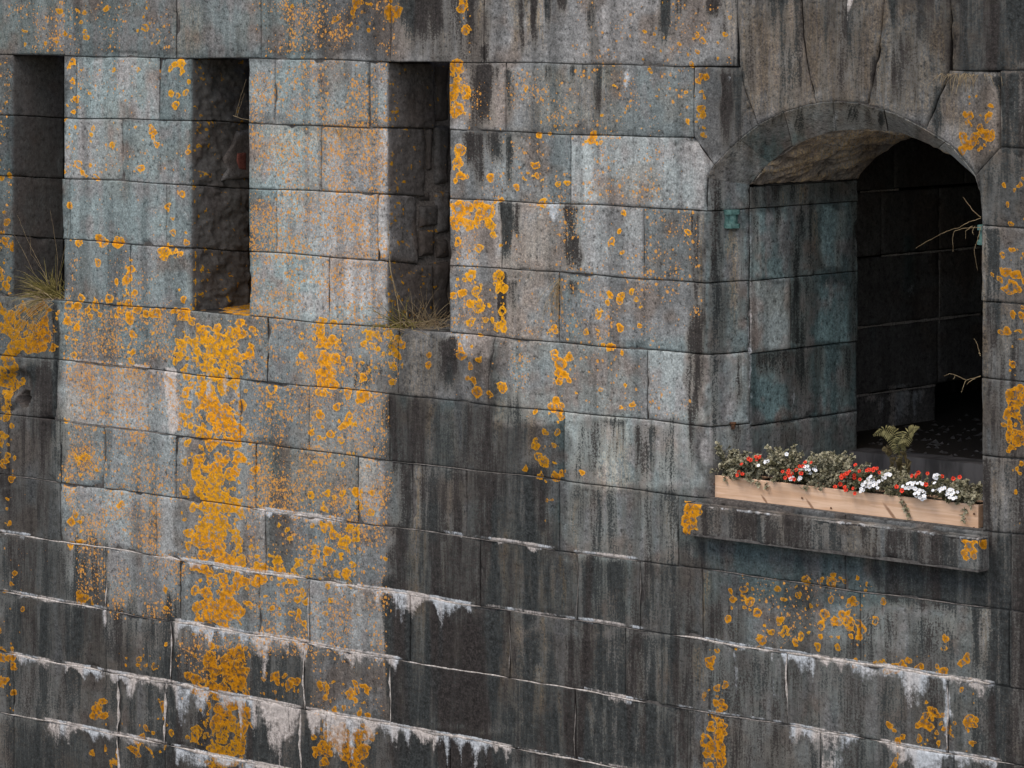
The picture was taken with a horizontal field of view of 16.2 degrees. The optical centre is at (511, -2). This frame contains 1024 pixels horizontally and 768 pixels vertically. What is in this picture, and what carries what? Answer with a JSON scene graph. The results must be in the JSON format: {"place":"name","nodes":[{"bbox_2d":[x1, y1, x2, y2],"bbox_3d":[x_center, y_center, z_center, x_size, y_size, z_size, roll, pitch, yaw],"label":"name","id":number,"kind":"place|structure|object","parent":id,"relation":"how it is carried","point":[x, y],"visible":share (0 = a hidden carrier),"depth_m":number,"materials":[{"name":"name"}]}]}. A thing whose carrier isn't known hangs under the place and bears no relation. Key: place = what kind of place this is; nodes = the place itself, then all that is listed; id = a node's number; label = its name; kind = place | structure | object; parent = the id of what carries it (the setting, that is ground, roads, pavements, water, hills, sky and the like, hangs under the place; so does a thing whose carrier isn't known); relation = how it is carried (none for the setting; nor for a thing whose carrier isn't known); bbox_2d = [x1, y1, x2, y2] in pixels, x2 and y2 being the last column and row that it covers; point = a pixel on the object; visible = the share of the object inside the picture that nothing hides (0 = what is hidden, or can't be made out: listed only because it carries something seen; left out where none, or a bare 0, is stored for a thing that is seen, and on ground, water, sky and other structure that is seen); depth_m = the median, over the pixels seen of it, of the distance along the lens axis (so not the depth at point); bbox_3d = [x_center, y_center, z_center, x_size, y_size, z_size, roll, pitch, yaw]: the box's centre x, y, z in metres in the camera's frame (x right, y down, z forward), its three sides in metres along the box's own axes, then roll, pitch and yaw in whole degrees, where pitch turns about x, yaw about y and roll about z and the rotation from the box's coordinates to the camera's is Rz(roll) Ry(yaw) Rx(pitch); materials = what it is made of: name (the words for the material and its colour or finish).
{"place":"outdoors","nodes":[
{"label":"outdoors","id":0,"kind":"place"},
{"bbox_2d":[856,389,982,459],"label":"casemate floor","id":1,"kind":"structure","parent":0,"point":[951,409],"depth_m":22.96,"materials":[{"name":"soil"}]},
{"bbox_2d":[853,137,983,431],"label":"casemate wall","id":2,"kind":"structure","parent":1,"relation":"on","point":[920,319],"depth_m":23.42,"materials":[{"name":"stone"}]},
{"bbox_2d":[857,414,982,455],"bbox_3d":[3.623,2.747,22.817,2.339,0.023,3.113,0,0,42],"label":"rubble","id":3,"kind":"object","parent":1,"relation":"on","point":[937,443],"visible":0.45,"depth_m":22.51,"materials":[{"name":"black stone"}]},
{"bbox_2d":[929,377,983,394],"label":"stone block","id":4,"kind":"structure","parent":1,"relation":"on","point":[952,386],"depth_m":25.27,"materials":[{"name":"stone"}]},
{"bbox_3d":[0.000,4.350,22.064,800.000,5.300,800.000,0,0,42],"label":"ground","id":5,"kind":"structure","parent":0,"visible":0},
{"bbox_2d":[0,0,1023,767],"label":"fortress wall","id":6,"kind":"structure","parent":5,"relation":"on","point":[264,502],"depth_m":22.25,"materials":[{"name":"stone"}]},
{"bbox_2d":[5,212,67,336],"bbox_3d":[-3.304,1.914,25.076,0.559,0.902,0.562,0,0,5],"label":"grass tuft","id":7,"kind":"object","parent":6,"relation":"on","point":[49,291],"visible":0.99,"depth_m":25.00,"materials":[{"name":"plant"}]},
{"bbox_2d":[235,79,260,123],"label":"dry stalk","id":8,"kind":"object","parent":6,"relation":"attached to","point":[240,105],"visible":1,"depth_m":23.67,"materials":[{"name":"plant"}]},
{"bbox_2d":[316,127,367,154],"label":"dry tuft","id":9,"kind":"object","parent":6,"relation":"attached to","point":[341,132],"visible":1,"depth_m":22.99,"materials":[{"name":"plant"}]},
{"bbox_2d":[362,226,450,361],"bbox_3d":[-0.566,1.876,22.826,0.664,0.962,0.771,0,0,42],"label":"grass tuft","id":10,"kind":"object","parent":6,"relation":"on","point":[429,322],"visible":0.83,"depth_m":22.74,"materials":[{"name":"plant"}]},
{"bbox_2d":[535,279,563,333],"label":"dry tuft","id":11,"kind":"object","parent":6,"relation":"attached to","point":[557,291],"visible":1,"depth_m":21.80,"materials":[{"name":"plant"}]},
{"bbox_2d":[723,209,739,228],"bbox_3d":[1.290,1.289,21.098,0.090,0.108,0.068,0,0,-25],"label":"hinge bracket","id":12,"kind":"object","parent":6,"relation":"attached to","point":[731,218],"visible":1,"depth_m":21.07,"materials":[{"name":"metal"}]},
{"bbox_2d":[730,422,735,428],"bbox_3d":[1.296,2.502,21.102,0.042,0.041,0.041,0,0,42],"label":"rusty spike","id":13,"kind":"object","parent":6,"relation":"attached to","point":[732,425],"visible":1,"depth_m":21.09,"materials":[{"name":"metal"}]},
{"bbox_2d":[750,179,852,423],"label":"casemate front wall","id":14,"kind":"structure","parent":6,"relation":"on","point":[774,183],"depth_m":21.61,"materials":[{"name":"stone"}]},
{"bbox_2d":[714,475,982,527],"bbox_3d":[1.949,2.863,20.534,1.869,0.154,0.244,0,0,42],"label":"flower box","id":15,"kind":"object","parent":6,"relation":"on","point":[928,509],"visible":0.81,"depth_m":20.40,"materials":[{"name":"brown wood"}]},
{"bbox_2d":[710,441,751,482],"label":"trailing plant","id":16,"kind":"object","parent":15,"relation":"on","point":[733,455],"visible":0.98,"depth_m":21.03,"materials":[{"name":"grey plant"}]},
{"bbox_2d":[721,455,762,477],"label":"flowering plant","id":17,"kind":"object","parent":15,"relation":"in","point":[755,458],"visible":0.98,"depth_m":20.88,"materials":[{"name":"red plant"}]},
{"bbox_2d":[729,453,770,489],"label":"trailing plant","id":18,"kind":"object","parent":15,"relation":"on","point":[752,473],"visible":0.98,"depth_m":20.92,"materials":[{"name":"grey plant"}]},
{"bbox_2d":[752,443,808,482],"bbox_3d":[1.571,2.688,20.829,0.314,0.246,0.277,0,0,42],"label":"trailing plant","id":19,"kind":"object","parent":15,"relation":"in","point":[777,456],"visible":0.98,"depth_m":20.79,"materials":[{"name":"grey plant"}]},
{"bbox_2d":[757,452,816,484],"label":"flowering plant","id":20,"kind":"object","parent":15,"relation":"on","point":[800,479],"visible":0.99,"depth_m":20.68,"materials":[{"name":"white plant"}]},
{"bbox_2d":[770,461,813,483],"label":"flowering plant","id":21,"kind":"object","parent":15,"relation":"in","point":[789,474],"visible":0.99,"depth_m":20.66,"materials":[{"name":"red plant"}]},
{"bbox_2d":[793,450,870,490],"bbox_3d":[1.843,2.697,20.580,0.435,0.244,0.257,0,0,42],"label":"trailing plant","id":22,"kind":"object","parent":15,"relation":"in","point":[830,469],"visible":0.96,"depth_m":20.54,"materials":[{"name":"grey plant"}]},
{"bbox_2d":[830,463,880,494],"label":"flowering plant","id":23,"kind":"object","parent":15,"relation":"on","point":[856,477],"visible":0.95,"depth_m":20.37,"materials":[{"name":"red plant"}]},
{"bbox_2d":[852,472,892,492],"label":"flowering plant","id":24,"kind":"object","parent":15,"relation":"on","point":[869,483],"visible":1,"depth_m":20.27,"materials":[{"name":"white plant"}]},
{"bbox_2d":[858,465,928,520],"bbox_3d":[2.166,2.770,20.286,0.358,0.288,0.268,0,0,42],"label":"trailing plant","id":25,"kind":"object","parent":15,"relation":"in","point":[894,472],"visible":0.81,"depth_m":20.24,"materials":[{"name":"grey plant"}]},
{"bbox_2d":[875,425,918,475],"bbox_3d":[2.211,2.630,20.593,0.301,0.399,0.118,0,0,42],"label":"fern","id":26,"kind":"object","parent":15,"relation":"in","point":[900,442],"visible":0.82,"depth_m":20.59,"materials":[{"name":"green plant"}]},
{"bbox_2d":[884,481,927,500],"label":"flowering plant","id":27,"kind":"object","parent":15,"relation":"in","point":[918,492],"visible":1,"depth_m":20.05,"materials":[{"name":"white plant"}]},
{"bbox_2d":[883,471,961,497],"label":"flowering plant","id":28,"kind":"object","parent":15,"relation":"in","point":[918,477],"visible":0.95,"depth_m":20.09,"materials":[{"name":"red plant"}]},
{"bbox_2d":[925,473,959,503],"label":"flowering plant","id":29,"kind":"object","parent":15,"relation":"in","point":[949,497],"visible":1,"depth_m":19.94,"materials":[{"name":"white plant"}]},
{"bbox_2d":[935,478,982,523],"bbox_3d":[2.498,2.772,19.991,0.312,0.249,0.277,0,0,42],"label":"trailing plant","id":30,"kind":"object","parent":15,"relation":"in","point":[968,494],"visible":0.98,"depth_m":19.92,"materials":[{"name":"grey plant"}]},
{"bbox_2d":[918,200,980,269],"bbox_3d":[2.404,1.289,19.858,0.407,0.401,0.018,0,0,35],"label":"dry stalk","id":31,"kind":"object","parent":6,"relation":"attached to","point":[965,231],"visible":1,"depth_m":19.78,"materials":[{"name":"plant"}]},
{"bbox_2d":[945,373,979,392],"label":"dry stalk","id":32,"kind":"object","parent":6,"relation":"attached to","point":[965,381],"visible":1,"depth_m":19.80,"materials":[{"name":"plant"}]},
{"bbox_2d":[927,72,1001,92],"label":"dry tuft","id":33,"kind":"object","parent":6,"relation":"attached to","point":[965,78],"visible":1,"depth_m":19.81,"materials":[{"name":"plant"}]},
{"bbox_2d":[977,224,981,244],"bbox_3d":[2.613,1.304,19.908,0.068,0.108,0.090,0,0,19],"label":"hinge bracket","id":34,"kind":"object","parent":6,"relation":"attached to","point":[979,241],"visible":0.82,"depth_m":19.89,"materials":[{"name":"metal"}]}
]}

